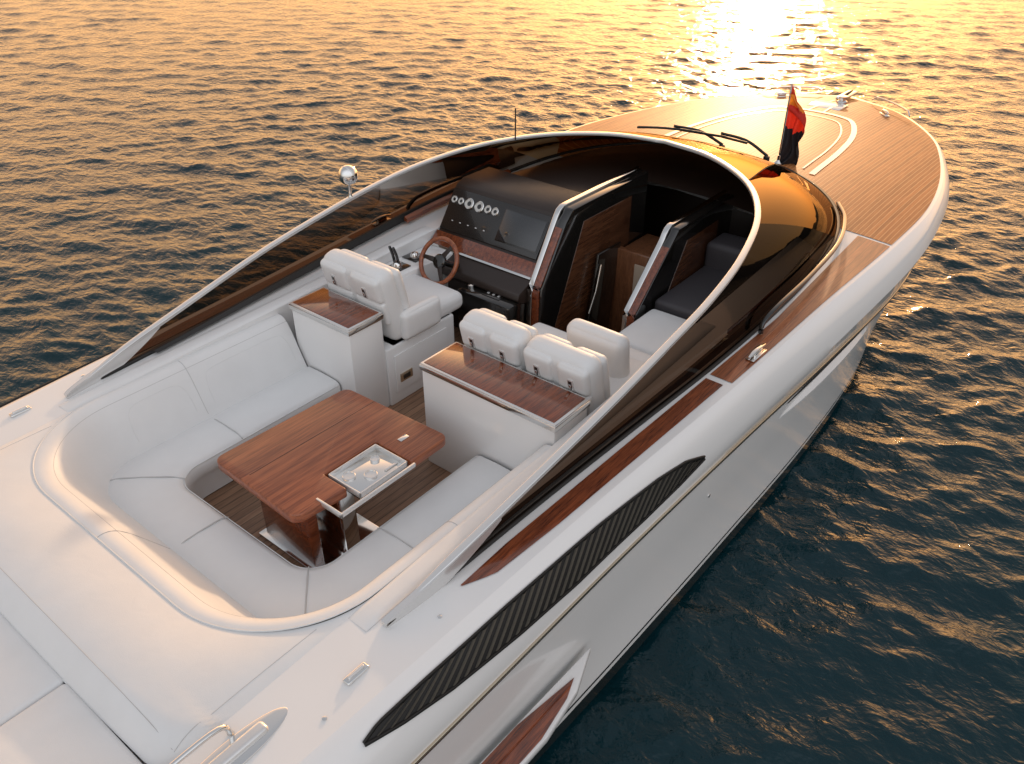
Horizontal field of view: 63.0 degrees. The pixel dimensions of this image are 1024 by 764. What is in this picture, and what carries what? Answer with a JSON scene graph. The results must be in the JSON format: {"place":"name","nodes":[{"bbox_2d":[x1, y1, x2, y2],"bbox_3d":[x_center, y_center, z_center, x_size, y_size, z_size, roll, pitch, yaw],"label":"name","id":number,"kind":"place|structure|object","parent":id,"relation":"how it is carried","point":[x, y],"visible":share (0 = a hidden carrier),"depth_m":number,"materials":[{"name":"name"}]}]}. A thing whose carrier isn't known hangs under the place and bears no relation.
{"place":"outdoors","nodes":[
{"label":"outdoors","id":0,"kind":"place"},
{"bbox_2d":[0,0,1023,763],"bbox_3d":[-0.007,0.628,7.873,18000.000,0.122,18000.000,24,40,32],"label":"sea","id":1,"kind":"structure","parent":0,"point":[854,594],"depth_m":12.16,"materials":[{"name":"teal liquid"}]},
{"bbox_2d":[0,82,949,763],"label":"motor yacht","id":2,"kind":"object","parent":1,"relation":"on","point":[488,452],"visible":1,"depth_m":5.81,"materials":[{"name":"paint"}]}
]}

